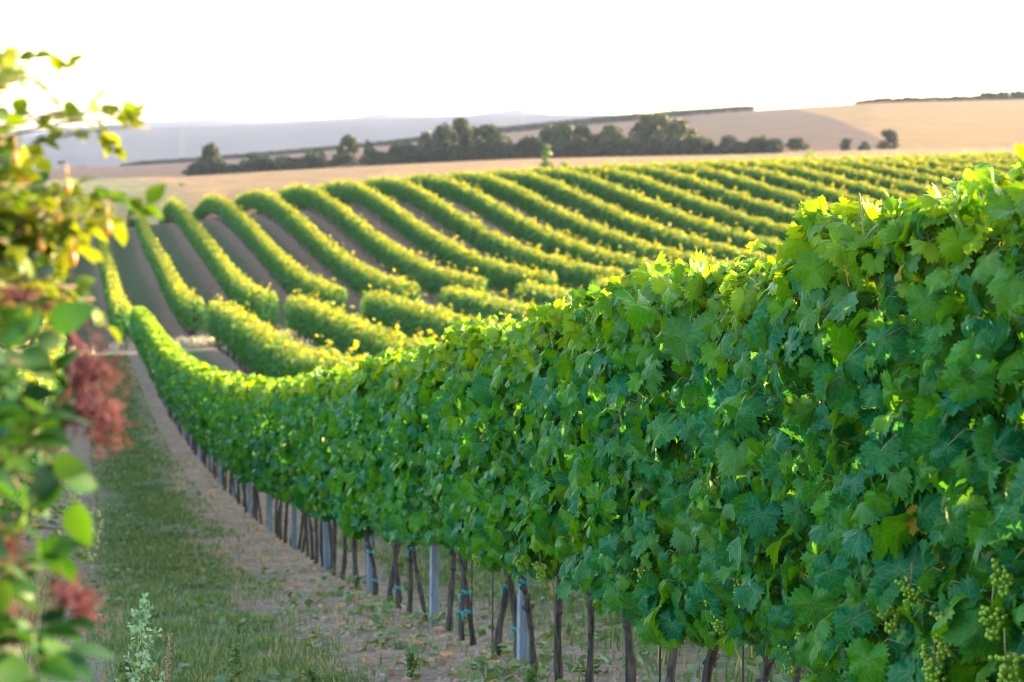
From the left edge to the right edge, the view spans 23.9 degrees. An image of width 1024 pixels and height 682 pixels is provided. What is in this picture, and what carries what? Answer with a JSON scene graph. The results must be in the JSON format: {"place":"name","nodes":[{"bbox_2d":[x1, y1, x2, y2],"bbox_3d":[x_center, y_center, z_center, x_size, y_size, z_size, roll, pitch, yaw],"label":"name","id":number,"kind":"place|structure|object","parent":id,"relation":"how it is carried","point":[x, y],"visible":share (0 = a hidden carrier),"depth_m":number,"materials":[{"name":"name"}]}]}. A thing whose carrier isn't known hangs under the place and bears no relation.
{"place":"outdoors","nodes":[
{"label":"outdoors","id":0,"kind":"place"},
{"bbox_2d":[5,321,392,355],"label":"dry grass","id":1,"kind":"structure","parent":0,"point":[201,341],"depth_m":106.07,"materials":[{"name":"plant"}]},
{"bbox_2d":[0,109,544,137],"bbox_3d":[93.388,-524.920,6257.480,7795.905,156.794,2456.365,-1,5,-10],"label":"mountains","id":2,"kind":"structure","parent":0,"point":[220,122],"depth_m":6259.49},
{"bbox_2d":[0,114,614,168],"bbox_3d":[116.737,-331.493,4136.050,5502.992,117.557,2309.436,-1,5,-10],"label":"hills","id":3,"kind":"structure","parent":0,"point":[154,143],"depth_m":3913.25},
{"bbox_2d":[0,99,1023,681],"bbox_3d":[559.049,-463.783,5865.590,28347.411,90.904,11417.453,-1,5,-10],"label":"ground","id":4,"kind":"structure","parent":0,"point":[940,127],"depth_m":156.08,"materials":[{"name":"soil"}]},
{"bbox_2d":[0,317,70,526],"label":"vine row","id":5,"kind":"object","parent":4,"relation":"on","point":[51,385],"visible":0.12,"depth_m":33.79,"materials":[{"name":"green plant"}]},
{"bbox_2d":[0,485,103,568],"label":"privet bush","id":6,"kind":"object","parent":4,"relation":"on","point":[5,504],"visible":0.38,"depth_m":4.97,"materials":[{"name":"green plant"}]},
{"bbox_2d":[0,274,139,681],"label":"elder bush","id":7,"kind":"object","parent":4,"relation":"on","point":[22,438],"visible":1,"depth_m":2.99,"materials":[{"name":"green plant"}]},
{"bbox_2d":[0,46,149,185],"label":"wild rose bush","id":8,"kind":"object","parent":4,"relation":"on","point":[130,113],"visible":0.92,"depth_m":3.49,"materials":[{"name":"green plant"}]},
{"bbox_2d":[0,114,165,344],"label":"wild rose bush","id":9,"kind":"object","parent":4,"relation":"on","point":[24,224],"visible":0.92,"depth_m":3.31,"materials":[{"name":"green plant"}]},
{"bbox_2d":[95,213,131,349],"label":"vine row","id":10,"kind":"object","parent":4,"relation":"on","point":[118,306],"visible":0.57,"depth_m":129.51,"materials":[{"name":"green plant"}]},
{"bbox_2d":[115,592,164,681],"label":"weed","id":11,"kind":"object","parent":4,"relation":"on","point":[143,622],"visible":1,"depth_m":9.63,"materials":[{"name":"green plant"}]},
{"bbox_2d":[125,208,206,338],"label":"vine row","id":12,"kind":"object","parent":4,"relation":"on","point":[186,305],"visible":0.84,"depth_m":133.64,"materials":[{"name":"green plant"}]},
{"bbox_2d":[197,371,218,482],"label":"grapevine","id":13,"kind":"object","parent":4,"relation":"on","point":[200,418],"visible":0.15,"depth_m":42.78,"materials":[{"name":"green plant"}]},
{"bbox_2d":[197,142,221,162],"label":"tree","id":14,"kind":"object","parent":4,"relation":"on","point":[210,152],"visible":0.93,"depth_m":648.95,"materials":[{"name":"green plant"}]},
{"bbox_2d":[158,195,280,325],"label":"vine row","id":15,"kind":"object","parent":4,"relation":"on","point":[236,285],"visible":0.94,"depth_m":139.78,"materials":[{"name":"green plant"}]},
{"bbox_2d":[206,371,241,495],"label":"grapevine","id":16,"kind":"object","parent":4,"relation":"on","point":[211,400],"visible":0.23,"depth_m":39.52,"materials":[{"name":"green plant"}]},
{"bbox_2d":[214,377,240,503],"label":"grapevine","id":17,"kind":"object","parent":4,"relation":"on","point":[221,399],"visible":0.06,"depth_m":37.51,"materials":[{"name":"green plant"}]},
{"bbox_2d":[217,381,246,506],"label":"grapevine","id":18,"kind":"object","parent":4,"relation":"on","point":[219,417],"visible":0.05,"depth_m":36.97,"materials":[{"name":"green plant"}]},
{"bbox_2d":[221,377,247,511],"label":"grapevine","id":19,"kind":"object","parent":4,"relation":"on","point":[231,387],"visible":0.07,"depth_m":35.63,"materials":[{"name":"green plant"}]},
{"bbox_2d":[222,641,248,681],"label":"weed","id":20,"kind":"object","parent":4,"relation":"on","point":[235,660],"visible":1,"depth_m":9.82,"materials":[{"name":"green plant"}]},
{"bbox_2d":[223,381,254,517],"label":"grapevine","id":21,"kind":"object","parent":4,"relation":"on","point":[229,421],"visible":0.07,"depth_m":34.30,"materials":[{"name":"green plant"}]},
{"bbox_2d":[226,382,257,520],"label":"grapevine","id":22,"kind":"object","parent":4,"relation":"on","point":[236,420],"visible":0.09,"depth_m":33.56,"materials":[{"name":"green plant"}]},
{"bbox_2d":[234,380,262,523],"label":"grapevine","id":23,"kind":"object","parent":4,"relation":"on","point":[239,461],"visible":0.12,"depth_m":32.84,"materials":[{"name":"green plant"}]},
{"bbox_2d":[186,151,326,175],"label":"thicket","id":24,"kind":"object","parent":4,"relation":"on","point":[308,160],"visible":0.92,"depth_m":644.74,"materials":[{"name":"green plant"}]},
{"bbox_2d":[242,377,277,533],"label":"grapevine","id":25,"kind":"object","parent":4,"relation":"on","point":[248,457],"visible":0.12,"depth_m":30.91,"materials":[{"name":"green plant"}]},
{"bbox_2d":[18,459,502,681],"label":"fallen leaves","id":26,"kind":"object","parent":4,"relation":"on","point":[445,653],"visible":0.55,"depth_m":17.90,"materials":[{"name":"brown plant"}]},
{"bbox_2d":[248,377,285,536],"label":"grapevine","id":27,"kind":"object","parent":4,"relation":"on","point":[260,383],"visible":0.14,"depth_m":30.38,"materials":[{"name":"green plant"}]},
{"bbox_2d":[251,384,282,539],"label":"grapevine","id":28,"kind":"object","parent":4,"relation":"on","point":[255,464],"visible":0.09,"depth_m":29.64,"materials":[{"name":"green plant"}]},
{"bbox_2d":[191,192,350,313],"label":"vine row","id":29,"kind":"object","parent":4,"relation":"on","point":[288,273],"visible":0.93,"depth_m":145.97,"materials":[{"name":"green plant"}]},
{"bbox_2d":[256,381,288,542],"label":"grapevine","id":30,"kind":"object","parent":4,"relation":"on","point":[264,400],"visible":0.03,"depth_m":29.13,"materials":[{"name":"green plant"}]},
{"bbox_2d":[254,383,291,545],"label":"grapevine","id":31,"kind":"object","parent":4,"relation":"on","point":[260,445],"visible":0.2,"depth_m":28.29,"materials":[{"name":"green plant"}]},
{"bbox_2d":[258,373,303,549],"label":"grapevine","id":32,"kind":"object","parent":4,"relation":"on","point":[270,482],"visible":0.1,"depth_m":27.85,"materials":[{"name":"green plant"}]},
{"bbox_2d":[268,383,305,552],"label":"grapevine","id":33,"kind":"object","parent":4,"relation":"on","point":[274,473],"visible":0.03,"depth_m":27.27,"materials":[{"name":"green plant"}]},
{"bbox_2d":[275,373,309,555],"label":"grapevine","id":34,"kind":"object","parent":4,"relation":"on","point":[280,406],"visible":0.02,"depth_m":26.62,"materials":[{"name":"green plant"}]},
{"bbox_2d":[279,377,314,559],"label":"grapevine","id":35,"kind":"object","parent":4,"relation":"on","point":[288,397],"visible":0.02,"depth_m":26.02,"materials":[{"name":"green plant"}]},
{"bbox_2d":[278,377,318,563],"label":"grapevine","id":36,"kind":"object","parent":4,"relation":"on","point":[284,464],"visible":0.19,"depth_m":25.10,"materials":[{"name":"green plant"}]},
{"bbox_2d":[285,385,323,566],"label":"grapevine","id":37,"kind":"object","parent":4,"relation":"on","point":[292,419],"visible":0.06,"depth_m":24.60,"materials":[{"name":"green plant"}]},
{"bbox_2d":[294,366,338,575],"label":"grapevine","id":38,"kind":"object","parent":4,"relation":"on","point":[304,446],"visible":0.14,"depth_m":23.34,"materials":[{"name":"green plant"}]},
{"bbox_2d":[204,294,443,378],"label":"vine row","id":39,"kind":"object","parent":4,"relation":"on","point":[257,347],"visible":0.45,"depth_m":73.14,"materials":[{"name":"green plant"}]},
{"bbox_2d":[301,363,346,579],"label":"grapevine","id":40,"kind":"object","parent":4,"relation":"on","point":[315,397],"visible":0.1,"depth_m":22.69,"materials":[{"name":"green plant"}]},
{"bbox_2d":[233,187,421,302],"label":"vine row","id":41,"kind":"object","parent":4,"relation":"on","point":[354,274],"visible":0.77,"depth_m":146.35,"materials":[{"name":"green plant"}]},
{"bbox_2d":[308,367,357,582],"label":"grapevine","id":42,"kind":"object","parent":4,"relation":"on","point":[319,467],"visible":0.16,"depth_m":21.79,"materials":[{"name":"green plant"}]},
{"bbox_2d":[315,365,360,587],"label":"grapevine","id":43,"kind":"object","parent":4,"relation":"on","point":[324,452],"visible":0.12,"depth_m":21.41,"materials":[{"name":"green plant"}]},
{"bbox_2d":[336,133,358,154],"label":"tree","id":44,"kind":"object","parent":4,"relation":"on","point":[347,144],"visible":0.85,"depth_m":658.59,"materials":[{"name":"green plant"}]},
{"bbox_2d":[327,366,376,590],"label":"grapevine","id":45,"kind":"object","parent":4,"relation":"on","point":[337,394],"visible":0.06,"depth_m":20.58,"materials":[{"name":"green plant"}]},
{"bbox_2d":[326,365,378,595],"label":"grapevine","id":46,"kind":"object","parent":4,"relation":"on","point":[340,457],"visible":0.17,"depth_m":19.98,"materials":[{"name":"green plant"}]},
{"bbox_2d":[283,288,440,357],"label":"vine row","id":47,"kind":"object","parent":4,"relation":"on","point":[309,318],"visible":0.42,"depth_m":82.56,"materials":[{"name":"green plant"}]},
{"bbox_2d":[23,478,701,681],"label":"soil clods","id":48,"kind":"object","parent":4,"relation":"on","point":[347,635],"visible":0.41,"depth_m":17.60,"materials":[{"name":"soil"}]},
{"bbox_2d":[338,349,403,601],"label":"grapevine","id":49,"kind":"object","parent":4,"relation":"on","point":[352,503],"visible":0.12,"depth_m":19.25,"materials":[{"name":"green plant"}]},
{"bbox_2d":[256,181,488,302],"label":"vine row","id":50,"kind":"object","parent":4,"relation":"on","point":[383,250],"visible":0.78,"depth_m":146.08,"materials":[{"name":"green plant"}]},
{"bbox_2d":[120,113,641,165],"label":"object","id":51,"kind":"object","parent":4,"relation":"on","point":[586,121],"visible":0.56,"depth_m":1283.38,"materials":[{"name":"brown plant"}]},
{"bbox_2d":[345,348,418,607],"bbox_3d":[-0.902,1.109,18.790,0.771,2.156,1.154,-1,5,-10],"label":"grapevine","id":52,"kind":"object","parent":4,"relation":"on","point":[359,452],"visible":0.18,"depth_m":18.75,"materials":[{"name":"green plant"}]},
{"bbox_2d":[358,347,416,614],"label":"grapevine","id":53,"kind":"object","parent":4,"relation":"on","point":[372,464],"visible":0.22,"depth_m":17.96,"materials":[{"name":"green plant"}]},
{"bbox_2d":[375,352,443,621],"bbox_3d":[-0.617,1.050,17.310,0.698,2.103,1.233,-1,5,-10],"label":"grapevine","id":54,"kind":"object","parent":4,"relation":"on","point":[391,519],"visible":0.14,"depth_m":17.20,"materials":[{"name":"green plant"}]},
{"bbox_2d":[290,177,558,300],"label":"vine row","id":55,"kind":"object","parent":4,"relation":"on","point":[421,236],"visible":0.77,"depth_m":146.10,"materials":[{"name":"green plant"}]},
{"bbox_2d":[392,354,456,630],"bbox_3d":[-0.434,1.007,16.374,0.805,2.103,1.140,-1,5,-10],"label":"grapevine","id":56,"kind":"object","parent":4,"relation":"on","point":[407,510],"visible":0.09,"depth_m":16.40,"materials":[{"name":"green plant"}]},
{"bbox_2d":[394,336,467,640],"bbox_3d":[-0.339,0.983,15.539,0.737,2.066,1.132,-1,5,-10],"label":"grapevine","id":57,"kind":"object","parent":4,"relation":"on","point":[414,427],"visible":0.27,"depth_m":15.60,"materials":[{"name":"green plant"}]},
{"bbox_2d":[429,537,438,625],"bbox_3d":[-0.541,1.236,16.898,0.058,1.920,0.043,-1,4,-24],"label":"vineyard post","id":58,"kind":"object","parent":4,"relation":"on","point":[434,583],"visible":0.25,"depth_m":16.91,"materials":[{"name":"metal"}]},
{"bbox_2d":[359,283,522,342],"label":"vine row","id":59,"kind":"object","parent":4,"relation":"on","point":[386,309],"visible":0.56,"depth_m":90.46,"materials":[{"name":"green plant"}]},
{"bbox_2d":[427,122,462,157],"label":"tree","id":60,"kind":"object","parent":4,"relation":"on","point":[441,133],"visible":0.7,"depth_m":649.38,"materials":[{"name":"green plant"}]},
{"bbox_2d":[416,317,489,645],"bbox_3d":[-0.248,0.917,15.127,0.689,2.197,1.183,-1,5,-10],"label":"grapevine","id":61,"kind":"object","parent":4,"relation":"on","point":[431,417],"visible":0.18,"depth_m":15.06,"materials":[{"name":"green plant"}]},
{"bbox_2d":[453,117,473,149],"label":"tree","id":62,"kind":"object","parent":4,"relation":"on","point":[464,130],"visible":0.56,"depth_m":653.67,"materials":[{"name":"green plant"}]},
{"bbox_2d":[434,311,521,655],"bbox_3d":[-0.096,0.889,14.286,0.706,2.172,1.068,-1,5,-10],"label":"grapevine","id":63,"kind":"object","parent":4,"relation":"on","point":[447,405],"visible":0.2,"depth_m":14.22,"materials":[{"name":"green plant"}]},
{"bbox_2d":[336,173,624,290],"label":"vine row","id":64,"kind":"object","parent":4,"relation":"on","point":[568,273],"visible":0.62,"depth_m":147.10,"materials":[{"name":"green plant"}]},
{"bbox_2d":[448,315,527,658],"bbox_3d":[0.038,0.888,13.683,0.745,2.092,0.907,-1,5,-10],"label":"grapevine","id":65,"kind":"object","parent":4,"relation":"on","point":[478,345],"visible":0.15,"depth_m":13.77,"materials":[{"name":"green plant"}]},
{"bbox_2d":[437,281,543,323],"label":"vine row","id":66,"kind":"object","parent":4,"relation":"on","point":[472,303],"visible":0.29,"depth_m":94.35,"materials":[{"name":"green plant"}]},
{"bbox_2d":[472,123,512,158],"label":"tree","id":67,"kind":"object","parent":4,"relation":"on","point":[490,132],"visible":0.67,"depth_m":649.84,"materials":[{"name":"green plant"}]},
{"bbox_2d":[7,354,985,681],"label":"grass","id":68,"kind":"structure","parent":4,"relation":"on","point":[211,668],"depth_m":20.64,"materials":[{"name":"plant"}]},
{"bbox_2d":[458,311,545,672],"bbox_3d":[0.130,0.882,13.021,0.795,2.047,1.026,-1,5,-10],"label":"grapevine","id":69,"kind":"object","parent":4,"relation":"on","point":[476,449],"visible":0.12,"depth_m":12.98,"materials":[{"name":"green plant"}]},
{"bbox_2d":[41,519,987,681],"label":"weeds","id":70,"kind":"object","parent":4,"relation":"on","point":[513,664],"visible":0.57,"depth_m":16.31,"materials":[{"name":"green plant"}]},
{"bbox_2d":[517,571,528,667],"bbox_3d":[0.064,1.074,13.500,0.058,1.920,0.043,-1,4,-25],"label":"vineyard post","id":71,"kind":"object","parent":4,"relation":"on","point":[522,639],"visible":0.23,"depth_m":13.52,"materials":[{"name":"metal"}]},
{"bbox_2d":[481,299,565,681],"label":"grapevine","id":72,"kind":"object","parent":4,"relation":"on","point":[517,553],"visible":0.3,"depth_m":12.36,"materials":[{"name":"green plant"}]},
{"bbox_2d":[382,170,671,276],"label":"vine row","id":73,"kind":"object","parent":4,"relation":"on","point":[519,226],"visible":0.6,"depth_m":152.91,"materials":[{"name":"green plant"}]},
{"bbox_2d":[362,132,704,165],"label":"thicket","id":74,"kind":"object","parent":4,"relation":"on","point":[497,148],"visible":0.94,"depth_m":644.18,"materials":[{"name":"green plant"}]},
{"bbox_2d":[514,274,587,306],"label":"vine row","id":75,"kind":"object","parent":4,"relation":"on","point":[542,295],"visible":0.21,"depth_m":99.62,"materials":[{"name":"green plant"}]},
{"bbox_2d":[512,296,594,681],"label":"grapevine","id":76,"kind":"object","parent":4,"relation":"on","point":[540,531],"visible":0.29,"depth_m":11.57,"materials":[{"name":"green plant"}]},
{"bbox_2d":[549,123,575,155],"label":"tree","id":77,"kind":"object","parent":4,"relation":"on","point":[562,131],"visible":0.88,"depth_m":647.54,"materials":[{"name":"green plant"}]},
{"bbox_2d":[397,170,740,264],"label":"vine row","id":78,"kind":"object","parent":4,"relation":"on","point":[558,217],"visible":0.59,"depth_m":155.76,"materials":[{"name":"green plant"}]},
{"bbox_2d":[527,275,671,681],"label":"grapevine","id":79,"kind":"object","parent":4,"relation":"on","point":[555,389],"visible":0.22,"depth_m":10.81,"materials":[{"name":"green plant"}]},
{"bbox_2d":[437,165,776,262],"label":"vine row","id":80,"kind":"object","parent":4,"relation":"on","point":[595,208],"visible":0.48,"depth_m":155.90,"materials":[{"name":"green plant"}]},
{"bbox_2d":[481,164,783,255],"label":"vine row","id":81,"kind":"object","parent":4,"relation":"on","point":[638,203],"visible":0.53,"depth_m":159.49,"materials":[{"name":"green plant"}]},
{"bbox_2d":[568,250,728,681],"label":"grapevine","id":82,"kind":"object","parent":4,"relation":"on","point":[602,494],"visible":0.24,"depth_m":9.98,"materials":[{"name":"green plant"}]},
{"bbox_2d":[627,112,672,154],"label":"tree","id":83,"kind":"object","parent":4,"relation":"on","point":[645,127],"visible":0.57,"depth_m":656.28,"materials":[{"name":"green plant"}]},
{"bbox_2d":[527,159,807,242],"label":"vine row","id":84,"kind":"object","parent":4,"relation":"on","point":[696,205],"visible":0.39,"depth_m":164.03,"materials":[{"name":"green plant"}]},
{"bbox_2d":[534,160,801,226],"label":"vine row","id":85,"kind":"object","parent":4,"relation":"on","point":[736,201],"visible":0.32,"depth_m":169.34,"materials":[{"name":"green plant"}]},
{"bbox_2d":[660,118,689,147],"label":"tree","id":86,"kind":"object","parent":4,"relation":"on","point":[674,130],"visible":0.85,"depth_m":649.53,"materials":[{"name":"green plant"}]},
{"bbox_2d":[592,252,770,681],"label":"grapevine","id":87,"kind":"object","parent":4,"relation":"on","point":[667,620],"visible":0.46,"depth_m":9.36,"materials":[{"name":"green plant"}]},
{"bbox_2d":[609,105,755,119],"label":"row of trees","id":88,"kind":"object","parent":4,"relation":"on","point":[689,112],"visible":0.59,"depth_m":1298.38,"materials":[{"name":"green plant"}]},
{"bbox_2d":[646,239,776,681],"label":"grapevine","id":89,"kind":"object","parent":4,"relation":"on","point":[685,337],"visible":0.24,"depth_m":8.76,"materials":[{"name":"green plant"}]},
{"bbox_2d":[609,159,839,215],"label":"vine row","id":90,"kind":"object","parent":4,"relation":"on","point":[730,180],"visible":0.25,"depth_m":174.28,"materials":[{"name":"green plant"}]},
{"bbox_2d":[692,134,782,154],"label":"thicket","id":91,"kind":"object","parent":4,"relation":"on","point":[761,146],"visible":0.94,"depth_m":646.37,"materials":[{"name":"green plant"}]},
{"bbox_2d":[649,158,886,207],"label":"vine row","id":92,"kind":"object","parent":4,"relation":"on","point":[776,178],"visible":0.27,"depth_m":175.38,"materials":[{"name":"green plant"}]},
{"bbox_2d":[686,222,898,681],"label":"grapevine","id":93,"kind":"object","parent":4,"relation":"on","point":[733,417],"visible":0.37,"depth_m":8.06,"materials":[{"name":"green plant"}]},
{"bbox_2d":[683,154,918,202],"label":"vine row","id":94,"kind":"object","parent":4,"relation":"on","point":[827,179],"visible":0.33,"depth_m":175.56,"materials":[{"name":"green plant"}]},
{"bbox_2d":[731,182,947,681],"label":"grapevine","id":95,"kind":"object","parent":4,"relation":"on","point":[792,461],"visible":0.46,"depth_m":7.38,"materials":[{"name":"green plant"}]},
{"bbox_2d":[717,154,969,196],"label":"vine row","id":96,"kind":"object","parent":4,"relation":"on","point":[911,187],"visible":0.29,"depth_m":177.95,"materials":[{"name":"green plant"}]},
{"bbox_2d":[754,153,983,195],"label":"vine row","id":97,"kind":"object","parent":4,"relation":"on","point":[909,174],"visible":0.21,"depth_m":182.22,"materials":[{"name":"green plant"}]},
{"bbox_2d":[875,128,899,148],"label":"bush","id":98,"kind":"object","parent":4,"relation":"on","point":[890,138],"visible":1,"depth_m":653.30,"materials":[{"name":"green plant"}]},
{"bbox_2d":[798,151,996,182],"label":"vine row","id":99,"kind":"object","parent":4,"relation":"on","point":[924,169],"visible":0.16,"depth_m":186.79,"materials":[{"name":"green plant"}]},
{"bbox_2d":[787,177,1011,681],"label":"grapevine","id":100,"kind":"object","parent":4,"relation":"on","point":[863,514],"visible":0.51,"depth_m":6.68,"materials":[{"name":"green plant"}]},
{"bbox_2d":[826,151,1005,176],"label":"vine row","id":101,"kind":"object","parent":4,"relation":"on","point":[954,167],"visible":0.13,"depth_m":192.19,"materials":[{"name":"green plant"}]},
{"bbox_2d":[854,95,1023,103],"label":"tree row","id":102,"kind":"object","parent":4,"relation":"on","point":[921,99],"visible":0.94,"depth_m":1293.30,"materials":[{"name":"green plant"}]},
{"bbox_2d":[863,151,1015,173],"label":"vine row","id":103,"kind":"object","parent":4,"relation":"on","point":[997,166],"visible":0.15,"depth_m":193.87,"materials":[{"name":"green plant"}]},
{"bbox_2d":[858,143,1023,681],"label":"grapevine","id":104,"kind":"object","parent":4,"relation":"on","point":[966,460],"visible":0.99,"depth_m":6.07,"materials":[{"name":"green plant"}]},
{"bbox_2d":[896,150,1019,168],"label":"vine row","id":105,"kind":"object","parent":4,"relation":"on","point":[1004,161],"visible":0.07,"depth_m":199.35,"materials":[{"name":"green plant"}]},
{"bbox_2d":[0,0,1023,129],"label":"sky","id":106,"kind":"structure","parent":0,"point":[236,60],"materials":[{"name":"white"}]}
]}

